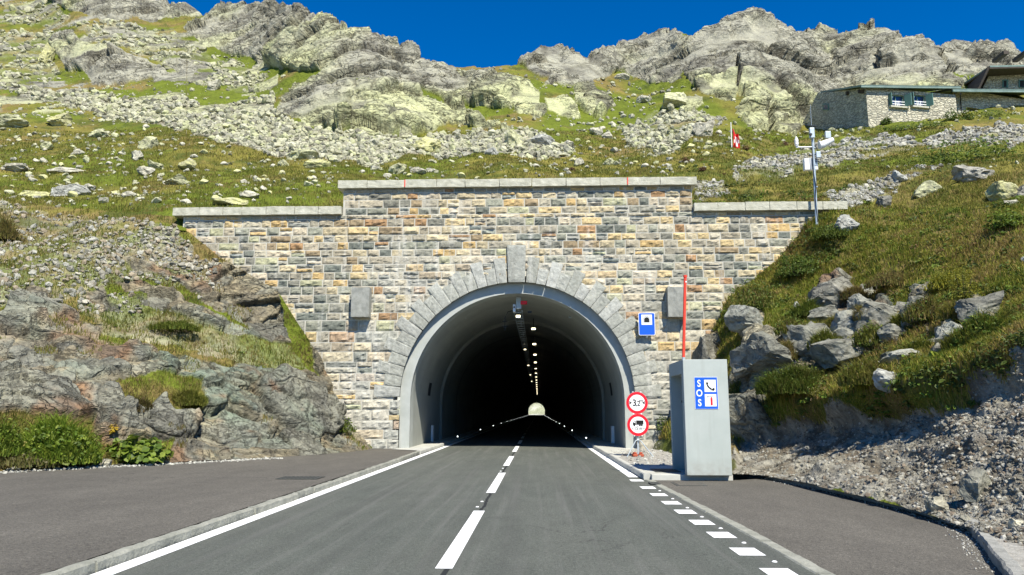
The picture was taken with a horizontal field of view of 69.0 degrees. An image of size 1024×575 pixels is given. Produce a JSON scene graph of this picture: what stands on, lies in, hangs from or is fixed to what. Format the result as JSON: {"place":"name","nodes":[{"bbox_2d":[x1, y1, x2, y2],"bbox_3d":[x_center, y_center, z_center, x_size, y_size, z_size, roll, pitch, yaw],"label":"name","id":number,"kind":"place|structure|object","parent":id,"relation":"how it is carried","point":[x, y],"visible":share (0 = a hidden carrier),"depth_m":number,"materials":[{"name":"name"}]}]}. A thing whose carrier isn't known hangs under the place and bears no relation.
{"place":"outdoors","nodes":[
{"label":"outdoors","id":0,"kind":"place"},
{"bbox_2d":[0,202,371,470],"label":"rock cutting hill","id":1,"kind":"structure","parent":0,"point":[305,408],"depth_m":23.98,"materials":[{"name":"stone"}]},
{"bbox_2d":[0,213,28,240],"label":"grass tuft","id":2,"kind":"object","parent":1,"relation":"on","point":[8,230],"visible":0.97,"depth_m":27.51,"materials":[{"name":"green plant"}]},
{"bbox_2d":[0,418,30,457],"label":"herb clump","id":3,"kind":"object","parent":1,"relation":"on","point":[9,438],"visible":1,"depth_m":17.50,"materials":[{"name":"green plant"}]},
{"bbox_2d":[5,409,107,465],"bbox_3d":[-11.256,3.629,18.265,2.792,1.445,2.347,0,-10,2],"label":"leafy bush","id":4,"kind":"object","parent":1,"relation":"on","point":[60,440],"visible":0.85,"depth_m":17.94,"materials":[{"name":"green plant"}]},
{"bbox_2d":[0,201,220,313],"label":"rubble","id":5,"kind":"object","parent":1,"relation":"on","point":[187,255],"visible":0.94,"depth_m":27.79,"materials":[{"name":"stone"}]},
{"bbox_2d":[102,435,173,463],"bbox_3d":[-9.934,4.230,19.628,2.026,0.760,1.365,0,-10,2],"label":"butterbur plant","id":6,"kind":"object","parent":1,"relation":"on","point":[134,450],"visible":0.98,"depth_m":19.30,"materials":[{"name":"green plant"}]},
{"bbox_2d":[135,395,156,411],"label":"grass tuft","id":7,"kind":"object","parent":1,"relation":"on","point":[146,404],"visible":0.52,"depth_m":20.75,"materials":[{"name":"green plant"}]},
{"bbox_2d":[145,318,200,331],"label":"grass tuft","id":8,"kind":"object","parent":1,"relation":"on","point":[177,325],"visible":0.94,"depth_m":24.91,"materials":[{"name":"green plant"}]},
{"bbox_2d":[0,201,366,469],"bbox_3d":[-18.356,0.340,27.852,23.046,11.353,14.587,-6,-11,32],"label":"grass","id":9,"kind":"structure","parent":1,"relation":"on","point":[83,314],"depth_m":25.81,"materials":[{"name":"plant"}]},
{"bbox_2d":[170,386,210,405],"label":"grass tuft","id":10,"kind":"object","parent":1,"relation":"on","point":[186,397],"visible":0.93,"depth_m":22.14,"materials":[{"name":"green plant"}]},
{"bbox_2d":[0,449,416,574],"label":"pavement","id":11,"kind":"structure","parent":0,"point":[51,520],"depth_m":11.80,"materials":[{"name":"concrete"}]},
{"bbox_2d":[0,452,60,468],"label":"herb clump","id":12,"kind":"object","parent":11,"relation":"on","point":[18,460],"visible":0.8,"depth_m":17.30,"materials":[{"name":"green plant"}]},
{"bbox_2d":[0,456,282,473],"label":"gravel","id":13,"kind":"structure","parent":11,"relation":"on","point":[104,466],"depth_m":18.80,"materials":[{"name":"gravel"}]},
{"bbox_2d":[47,415,765,572],"bbox_3d":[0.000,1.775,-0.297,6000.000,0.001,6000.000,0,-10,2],"label":"ground","id":14,"kind":"structure","parent":0,"point":[741,476],"depth_m":20.48,"materials":[{"name":"concrete"}]},
{"bbox_2d":[172,177,847,448],"bbox_3d":[-0.261,1.119,29.031,26.514,10.872,1.440,0,-10,2],"label":"tunnel portal","id":15,"kind":"object","parent":14,"relation":"on","point":[368,280],"visible":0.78,"depth_m":29.04,"materials":[{"name":"stone"}]},
{"bbox_2d":[638,313,654,336],"bbox_3d":[5.109,1.441,28.341,0.620,0.930,0.319,0,-10,2],"label":"tunnel sign","id":16,"kind":"object","parent":15,"relation":"attached to","point":[646,322],"visible":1,"depth_m":28.20,"materials":[{"name":"metal"}]},
{"bbox_2d":[399,283,635,448],"bbox_3d":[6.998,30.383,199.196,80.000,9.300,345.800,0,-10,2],"label":"tunnel","id":17,"kind":"structure","parent":14,"relation":"on","point":[466,370],"depth_m":37.09,"materials":[{"name":"concrete"}]},
{"bbox_2d":[396,415,527,449],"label":"walkway","id":18,"kind":"structure","parent":17,"relation":"in","point":[424,445],"depth_m":35.45,"materials":[{"name":"concrete"}]},
{"bbox_2d":[417,415,528,454],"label":"tunnel kerb","id":19,"kind":"structure","parent":17,"relation":"in","point":[430,448],"depth_m":36.01,"materials":[{"name":"concrete"}]},
{"bbox_2d":[514,309,535,396],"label":"cable tray","id":20,"kind":"object","parent":17,"relation":"hanging from","point":[525,352],"visible":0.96,"depth_m":46.44,"materials":[{"name":"metal"}]},
{"bbox_2d":[545,415,634,456],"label":"walkway","id":21,"kind":"structure","parent":17,"relation":"in","point":[607,445],"depth_m":34.24,"materials":[{"name":"concrete"}]},
{"bbox_2d":[543,415,650,479],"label":"tunnel kerb","id":22,"kind":"structure","parent":17,"relation":"in","point":[639,472],"depth_m":21.73,"materials":[{"name":"concrete"}]},
{"bbox_2d":[90,415,816,574],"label":"road","id":23,"kind":"structure","parent":0,"point":[535,495],"depth_m":9.47,"materials":[{"name":"asphalt"}]},
{"bbox_2d":[40,451,419,574],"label":"kerb","id":24,"kind":"structure","parent":23,"relation":"on","point":[108,560],"depth_m":8.79,"materials":[{"name":"concrete"}]},
{"bbox_2d":[646,480,834,574],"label":"flush kerb strip","id":25,"kind":"object","parent":23,"relation":"on","point":[812,567],"visible":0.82,"depth_m":8.80,"materials":[{"name":"concrete"}]},
{"bbox_2d":[397,397,544,414],"bbox_3d":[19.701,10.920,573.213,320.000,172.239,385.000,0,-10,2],"label":"tunnel exit","id":26,"kind":"structure","parent":0,"point":[536,409],"depth_m":419.14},
{"bbox_2d":[0,0,1023,391],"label":"mountain hillside","id":27,"kind":"structure","parent":0,"point":[768,70],"depth_m":80.91,"materials":[{"name":"stone"}]},
{"bbox_2d":[0,163,29,171],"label":"boulder","id":28,"kind":"object","parent":27,"relation":"on","point":[15,167],"visible":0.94,"depth_m":45.88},
{"bbox_2d":[0,114,29,127],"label":"boulder","id":29,"kind":"object","parent":27,"relation":"on","point":[8,120],"visible":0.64,"depth_m":66.89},
{"bbox_2d":[38,42,55,63],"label":"boulder","id":30,"kind":"object","parent":27,"relation":"on","point":[47,53],"visible":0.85,"depth_m":104.18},
{"bbox_2d":[45,112,72,125],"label":"boulder","id":31,"kind":"object","parent":27,"relation":"on","point":[64,119],"visible":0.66,"depth_m":69.67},
{"bbox_2d":[46,167,83,173],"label":"boulder","id":32,"kind":"object","parent":27,"relation":"on","point":[62,169],"visible":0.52,"depth_m":44.77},
{"bbox_2d":[50,183,91,196],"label":"boulder","id":33,"kind":"object","parent":27,"relation":"on","point":[62,190],"visible":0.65,"depth_m":38.19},
{"bbox_2d":[138,136,158,148],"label":"boulder","id":34,"kind":"object","parent":27,"relation":"on","point":[150,141],"visible":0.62,"depth_m":54.68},
{"bbox_2d":[163,174,190,184],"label":"boulder","id":35,"kind":"object","parent":27,"relation":"on","point":[178,179],"visible":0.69,"depth_m":38.04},
{"bbox_2d":[213,197,248,205],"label":"boulder","id":36,"kind":"object","parent":27,"relation":"on","point":[232,200],"visible":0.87,"depth_m":32.11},
{"bbox_2d":[286,149,321,159],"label":"boulder","id":37,"kind":"object","parent":27,"relation":"on","point":[300,154],"visible":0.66,"depth_m":50.45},
{"bbox_2d":[303,159,330,168],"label":"boulder","id":38,"kind":"object","parent":27,"relation":"on","point":[312,163],"visible":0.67,"depth_m":45.79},
{"bbox_2d":[0,0,733,183],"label":"scree","id":39,"kind":"structure","parent":27,"relation":"on","point":[254,125],"depth_m":66.93,"materials":[{"name":"stone"}]},
{"bbox_2d":[412,136,441,152],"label":"boulder","id":40,"kind":"object","parent":27,"relation":"on","point":[426,143],"visible":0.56,"depth_m":55.74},
{"bbox_2d":[0,125,1023,212],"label":"grass","id":41,"kind":"structure","parent":27,"relation":"on","point":[931,201],"depth_m":43.39,"materials":[{"name":"plant"}]},
{"bbox_2d":[0,45,1023,208],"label":"loose stones","id":42,"kind":"object","parent":27,"relation":"on","point":[621,113],"visible":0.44,"depth_m":60.63,"materials":[{"name":"stone"}]},
{"bbox_2d":[504,128,523,145],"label":"boulder","id":43,"kind":"object","parent":27,"relation":"on","point":[512,136],"visible":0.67,"depth_m":57.03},
{"bbox_2d":[531,134,554,145],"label":"boulder","id":44,"kind":"object","parent":27,"relation":"on","point":[544,139],"visible":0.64,"depth_m":57.49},
{"bbox_2d":[661,92,689,108],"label":"boulder","id":45,"kind":"object","parent":27,"relation":"on","point":[675,99],"visible":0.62,"depth_m":73.04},
{"bbox_2d":[692,120,714,136],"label":"boulder","id":46,"kind":"object","parent":27,"relation":"on","point":[701,129],"visible":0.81,"depth_m":60.67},
{"bbox_2d":[690,117,1023,207],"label":"scree","id":47,"kind":"structure","parent":27,"relation":"on","point":[899,141],"depth_m":48.56,"materials":[{"name":"stone"}]},
{"bbox_2d":[802,85,960,129],"bbox_3d":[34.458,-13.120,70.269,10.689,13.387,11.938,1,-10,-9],"label":"stone house","id":48,"kind":"structure","parent":27,"relation":"on","point":[860,105],"depth_m":65.69,"materials":[{"name":"grey stone"}]},
{"bbox_2d":[912,180,942,197],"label":"boulder","id":49,"kind":"object","parent":27,"relation":"on","point":[924,188],"visible":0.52,"depth_m":30.25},
{"bbox_2d":[903,134,1016,165],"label":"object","id":50,"kind":"object","parent":27,"relation":"on","point":[948,159],"visible":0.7,"depth_m":40.32,"materials":[{"name":"green plant"}]},
{"bbox_2d":[951,165,994,182],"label":"boulder","id":51,"kind":"object","parent":27,"relation":"on","point":[964,173],"visible":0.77,"depth_m":30.08,"materials":[{"name":"stone"}]},
{"bbox_2d":[930,89,1023,113],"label":"stone annex","id":52,"kind":"object","parent":27,"relation":"on","point":[972,99],"visible":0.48,"depth_m":69.30,"materials":[{"name":"grey"}]},
{"bbox_2d":[964,50,1023,88],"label":"gabled house","id":53,"kind":"structure","parent":27,"relation":"on","point":[1001,77],"depth_m":76.57,"materials":[{"name":"brown"}]},
{"bbox_2d":[985,180,1018,201],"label":"boulder","id":54,"kind":"object","parent":27,"relation":"on","point":[1000,189],"visible":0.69,"depth_m":26.04,"materials":[{"name":"stone"}]},
{"bbox_2d":[168,0,1023,67],"label":"sky","id":55,"kind":"structure","parent":0,"point":[456,33],"materials":[{"name":"blue"}]},
{"bbox_2d":[620,449,671,465],"bbox_3d":[5.987,5.136,22.593,5.640,0.001,10.250,0,-10,2],"label":"gravel strip","id":56,"kind":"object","parent":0,"point":[644,461],"visible":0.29,"depth_m":21.79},
{"bbox_2d":[627,436,653,456],"bbox_3d":[3.875,4.255,22.963,0.827,1.876,0.895,0,-10,2],"label":"sign stand","id":57,"kind":"object","parent":56,"relation":"on","point":[637,453],"visible":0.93,"depth_m":22.63,"materials":[{"name":"metal"}]},
{"bbox_2d":[626,392,647,413],"bbox_3d":[3.848,3.548,22.929,0.673,0.687,0.019,0,-10,-1],"label":"round sign","id":58,"kind":"object","parent":57,"relation":"attached to","point":[636,402],"visible":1,"depth_m":22.92,"materials":[{"name":"metal"}]},
{"bbox_2d":[627,413,648,435],"bbox_3d":[3.860,4.207,22.819,0.673,0.687,0.019,0,-10,-1],"label":"round sign","id":59,"kind":"object","parent":57,"relation":"attached to","point":[637,424],"visible":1,"depth_m":22.81,"materials":[{"name":"metal"}]},
{"bbox_2d":[610,449,671,464],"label":"gravel","id":60,"kind":"structure","parent":56,"relation":"on","point":[651,457],"depth_m":22.25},
{"bbox_2d":[636,465,732,479],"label":"pavement slab","id":61,"kind":"structure","parent":0,"point":[654,475],"depth_m":16.04,"materials":[{"name":"concrete"}]},
{"bbox_2d":[669,359,731,475],"bbox_3d":[4.223,2.920,16.861,0.956,2.460,1.750,0,-10,2],"label":"emergency booth","id":62,"kind":"object","parent":61,"relation":"on","point":[701,441],"visible":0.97,"depth_m":16.02,"materials":[{"name":"metal"}]},
{"bbox_2d":[682,275,686,359],"bbox_3d":[3.869,0.674,16.716,0.180,1.931,0.084,0,-10,2],"label":"marker pole","id":63,"kind":"object","parent":62,"relation":"on","point":[684,316],"visible":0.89,"depth_m":16.69,"materials":[{"name":"metal"}]},
{"bbox_2d":[694,377,717,408],"bbox_3d":[4.191,2.277,16.075,0.494,0.686,0.010,0,-10,2],"label":"emergency sign","id":64,"kind":"object","parent":62,"relation":"attached to","point":[706,392],"visible":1,"depth_m":16.07,"materials":[{"name":"blue paint"}]},
{"bbox_2d":[654,478,1001,574],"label":"layby","id":65,"kind":"structure","parent":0,"point":[838,534],"depth_m":9.30,"materials":[{"name":"asphalt"}]},
{"bbox_2d":[761,478,994,571],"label":"gravel","id":66,"kind":"structure","parent":65,"relation":"on","point":[939,522],"depth_m":8.96,"materials":[{"name":"gravel"}]},
{"bbox_2d":[766,474,1023,574],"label":"kerb","id":67,"kind":"structure","parent":65,"relation":"on","point":[997,553],"depth_m":7.95,"materials":[{"name":"concrete"}]},
{"bbox_2d":[653,208,1023,574],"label":"grassy bank hill","id":68,"kind":"structure","parent":0,"point":[750,423],"depth_m":15.49,"materials":[{"name":"plant"}]},
{"bbox_2d":[692,334,717,358],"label":"rock outcrop","id":69,"kind":"object","parent":68,"relation":"on","point":[706,347],"visible":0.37,"depth_m":25.85,"materials":[{"name":"stone"}]},
{"bbox_2d":[724,305,763,332],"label":"rock outcrop","id":70,"kind":"object","parent":68,"relation":"on","point":[738,318],"visible":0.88,"depth_m":24.03,"materials":[{"name":"stone"}]},
{"bbox_2d":[722,279,782,310],"bbox_3d":[8.363,0.257,25.594,2.271,1.126,1.635,0,-10,2],"label":"leafy bush","id":71,"kind":"object","parent":68,"relation":"on","point":[757,293],"visible":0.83,"depth_m":25.38,"materials":[{"name":"green plant"}]},
{"bbox_2d":[729,331,793,378],"bbox_3d":[7.366,1.917,21.192,1.469,1.307,1.830,5,-11,-28],"label":"rock outcrop","id":72,"kind":"object","parent":68,"relation":"on","point":[761,350],"visible":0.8,"depth_m":20.81,"materials":[{"name":"stone"}]},
{"bbox_2d":[778,338,799,359],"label":"grass tuft","id":73,"kind":"object","parent":68,"relation":"on","point":[788,345],"visible":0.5,"depth_m":20.41,"materials":[{"name":"green plant"}]},
{"bbox_2d":[771,315,807,335],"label":"leafy bush","id":74,"kind":"object","parent":68,"relation":"on","point":[789,320],"visible":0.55,"depth_m":21.03,"materials":[{"name":"green plant"}]},
{"bbox_2d":[751,360,837,395],"bbox_3d":[7.295,2.291,19.202,2.480,0.997,1.952,0,-10,2],"label":"leafy bush","id":75,"kind":"object","parent":68,"relation":"on","point":[780,382],"visible":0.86,"depth_m":18.85,"materials":[{"name":"green plant"}]},
{"bbox_2d":[774,252,823,278],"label":"leafy bush","id":76,"kind":"object","parent":68,"relation":"on","point":[804,263],"visible":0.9,"depth_m":26.87,"materials":[{"name":"green plant"}]},
{"bbox_2d":[786,297,825,317],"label":"grass tuft","id":77,"kind":"object","parent":68,"relation":"on","point":[801,308],"visible":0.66,"depth_m":23.09,"materials":[{"name":"green plant"}]},
{"bbox_2d":[781,321,832,356],"bbox_3d":[8.346,1.428,20.685,1.588,1.098,1.252,-2,-10,9],"label":"rock outcrop","id":78,"kind":"object","parent":68,"relation":"on","point":[799,334],"visible":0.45,"depth_m":20.46,"materials":[{"name":"stone"}]},
{"bbox_2d":[794,104,834,223],"bbox_3d":[11.716,-4.588,28.761,1.479,5.243,0.520,0,-10,2],"label":"weather mast","id":79,"kind":"object","parent":68,"relation":"on","point":[810,164],"visible":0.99,"depth_m":28.79,"materials":[{"name":"metal"}]},
{"bbox_2d":[807,305,838,321],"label":"rock outcrop","id":80,"kind":"object","parent":68,"relation":"on","point":[823,312],"visible":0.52,"depth_m":22.53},
{"bbox_2d":[801,326,844,350],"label":"grass tuft","id":81,"kind":"object","parent":68,"relation":"on","point":[824,334],"visible":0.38,"depth_m":20.06,"materials":[{"name":"green plant"}]},
{"bbox_2d":[806,223,852,241],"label":"leafy bush","id":82,"kind":"object","parent":68,"relation":"on","point":[825,232],"visible":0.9,"depth_m":27.30,"materials":[{"name":"green plant"}]},
{"bbox_2d":[808,276,852,308],"bbox_3d":[10.258,0.357,23.768,1.491,1.412,1.480,-6,-11,32],"label":"rock outcrop","id":83,"kind":"object","parent":68,"relation":"on","point":[826,293],"visible":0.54,"depth_m":23.32,"materials":[{"name":"stone"}]},
{"bbox_2d":[809,338,866,368],"bbox_3d":[8.498,1.698,19.369,1.416,0.791,1.222,-3,-7,2],"label":"rock outcrop","id":84,"kind":"object","parent":68,"relation":"on","point":[827,353],"visible":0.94,"depth_m":19.00,"materials":[{"name":"stone"}]},
{"bbox_2d":[655,345,1023,572],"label":"gravel","id":85,"kind":"structure","parent":68,"relation":"on","point":[1010,470],"depth_m":11.92,"materials":[{"name":"gravel"}]},
{"bbox_2d":[924,496,948,519],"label":"boulder","id":86,"kind":"object","parent":85,"relation":"on","point":[937,503],"visible":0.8,"depth_m":10.02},
{"bbox_2d":[658,202,1023,446],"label":"grass","id":87,"kind":"structure","parent":68,"relation":"on","point":[834,388],"depth_m":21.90,"materials":[{"name":"plant"}]},
{"bbox_2d":[830,310,856,338],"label":"rock outcrop","id":88,"kind":"object","parent":68,"relation":"on","point":[843,319],"visible":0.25,"depth_m":20.59,"materials":[{"name":"stone"}]},
{"bbox_2d":[834,214,859,231],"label":"boulder","id":89,"kind":"object","parent":68,"relation":"on","point":[844,221],"visible":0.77,"depth_m":27.41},
{"bbox_2d":[837,283,870,300],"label":"grass tuft","id":90,"kind":"object","parent":68,"relation":"on","point":[847,293],"visible":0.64,"depth_m":22.95,"materials":[{"name":"green plant"}]},
{"bbox_2d":[846,293,872,309],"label":"rock outcrop","id":91,"kind":"object","parent":68,"relation":"on","point":[853,300],"visible":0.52,"depth_m":22.10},
{"bbox_2d":[830,351,900,386],"bbox_3d":[7.601,1.713,15.824,1.821,0.799,1.381,0,-10,2],"label":"leafy bush","id":92,"kind":"object","parent":68,"relation":"on","point":[857,373],"visible":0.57,"depth_m":15.68,"materials":[{"name":"green plant"}]},
{"bbox_2d":[849,320,882,347],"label":"leafy bush","id":93,"kind":"object","parent":68,"relation":"on","point":[861,337],"visible":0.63,"depth_m":18.84,"materials":[{"name":"green plant"}]},
{"bbox_2d":[854,301,898,329],"bbox_3d":[9.993,0.952,20.272,1.318,1.108,1.203,8,-6,3],"label":"rock outcrop","id":94,"kind":"object","parent":68,"relation":"on","point":[876,311],"visible":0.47,"depth_m":20.05,"materials":[{"name":"stone"}]},
{"bbox_2d":[872,368,896,392],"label":"boulder","id":95,"kind":"object","parent":68,"relation":"on","point":[880,377],"visible":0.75,"depth_m":14.86,"materials":[{"name":"stone"}]},
{"bbox_2d":[861,268,909,290],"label":"grass tuft","id":96,"kind":"object","parent":68,"relation":"on","point":[887,278],"visible":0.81,"depth_m":22.23,"materials":[{"name":"green plant"}]},
{"bbox_2d":[877,323,905,342],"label":"rock outcrop","id":97,"kind":"object","parent":68,"relation":"on","point":[889,330],"visible":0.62,"depth_m":18.38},
{"bbox_2d":[880,348,921,364],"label":"rock outcrop","id":98,"kind":"object","parent":68,"relation":"on","point":[893,354],"visible":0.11,"depth_m":15.55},
{"bbox_2d":[894,335,933,351],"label":"grass tuft","id":99,"kind":"object","parent":68,"relation":"on","point":[919,344],"visible":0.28,"depth_m":16.33,"materials":[{"name":"green plant"}]},
{"bbox_2d":[899,295,932,329],"bbox_3d":[10.080,0.686,18.644,0.850,0.920,0.890,-17,-22,-1],"label":"rock outcrop","id":100,"kind":"object","parent":68,"relation":"on","point":[911,299],"visible":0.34,"depth_m":18.55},
{"bbox_2d":[900,293,948,322],"bbox_3d":[10.223,0.479,18.310,1.453,0.780,1.204,0,-10,2],"label":"leafy bush","id":101,"kind":"object","parent":68,"relation":"on","point":[922,308],"visible":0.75,"depth_m":18.14,"materials":[{"name":"green plant"}]},
{"bbox_2d":[921,261,974,292],"bbox_3d":[11.495,-0.280,19.534,1.548,0.803,1.112,0,-10,2],"label":"yellow shrub","id":102,"kind":"object","parent":68,"relation":"on","point":[939,281],"visible":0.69,"depth_m":19.42,"materials":[{"name":"green plant"}]},
{"bbox_2d":[934,296,961,321],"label":"grass tuft","id":103,"kind":"object","parent":68,"relation":"on","point":[947,311],"visible":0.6,"depth_m":16.58,"materials":[{"name":"green plant"}]},
{"bbox_2d":[936,325,959,350],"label":"grass tuft","id":104,"kind":"object","parent":68,"relation":"on","point":[948,340],"visible":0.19,"depth_m":14.48,"materials":[{"name":"green plant"}]},
{"bbox_2d":[934,321,962,343],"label":"rock outcrop","id":105,"kind":"object","parent":68,"relation":"on","point":[939,332],"visible":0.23,"depth_m":15.16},
{"bbox_2d":[947,266,984,300],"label":"yellow shrub","id":106,"kind":"object","parent":68,"relation":"on","point":[966,294],"visible":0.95,"depth_m":16.84,"materials":[{"name":"green plant"}]},
{"bbox_2d":[958,468,990,502],"bbox_3d":[6.217,2.666,10.041,0.446,0.454,0.320,7,-12,-35],"label":"boulder","id":107,"kind":"object","parent":68,"relation":"on","point":[973,483],"visible":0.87,"depth_m":9.92,"materials":[{"name":"stone"}]},
{"bbox_2d":[948,307,1009,345],"bbox_3d":[8.956,0.715,14.078,1.491,0.805,1.228,0,-10,2],"label":"leafy bush","id":108,"kind":"object","parent":68,"relation":"on","point":[981,325],"visible":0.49,"depth_m":13.95,"materials":[{"name":"green plant"}]},
{"bbox_2d":[954,290,1003,322],"bbox_3d":[10.072,0.435,16.072,0.979,0.596,0.819,-12,4,0],"label":"rock outcrop","id":109,"kind":"object","parent":68,"relation":"on","point":[986,302],"visible":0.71,"depth_m":15.85,"materials":[{"name":"stone"}]},
{"bbox_2d":[982,206,1023,231],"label":"leafy bush","id":110,"kind":"object","parent":68,"relation":"on","point":[1007,220],"visible":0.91,"depth_m":21.09,"materials":[{"name":"green plant"}]},
{"bbox_2d":[989,304,1023,325],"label":"grass tuft","id":111,"kind":"object","parent":68,"relation":"on","point":[1004,311],"visible":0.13,"depth_m":14.20,"materials":[{"name":"green plant"}]},
{"bbox_2d":[994,537,1023,569],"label":"gravel verge","id":112,"kind":"structure","parent":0,"point":[1015,551],"depth_m":7.34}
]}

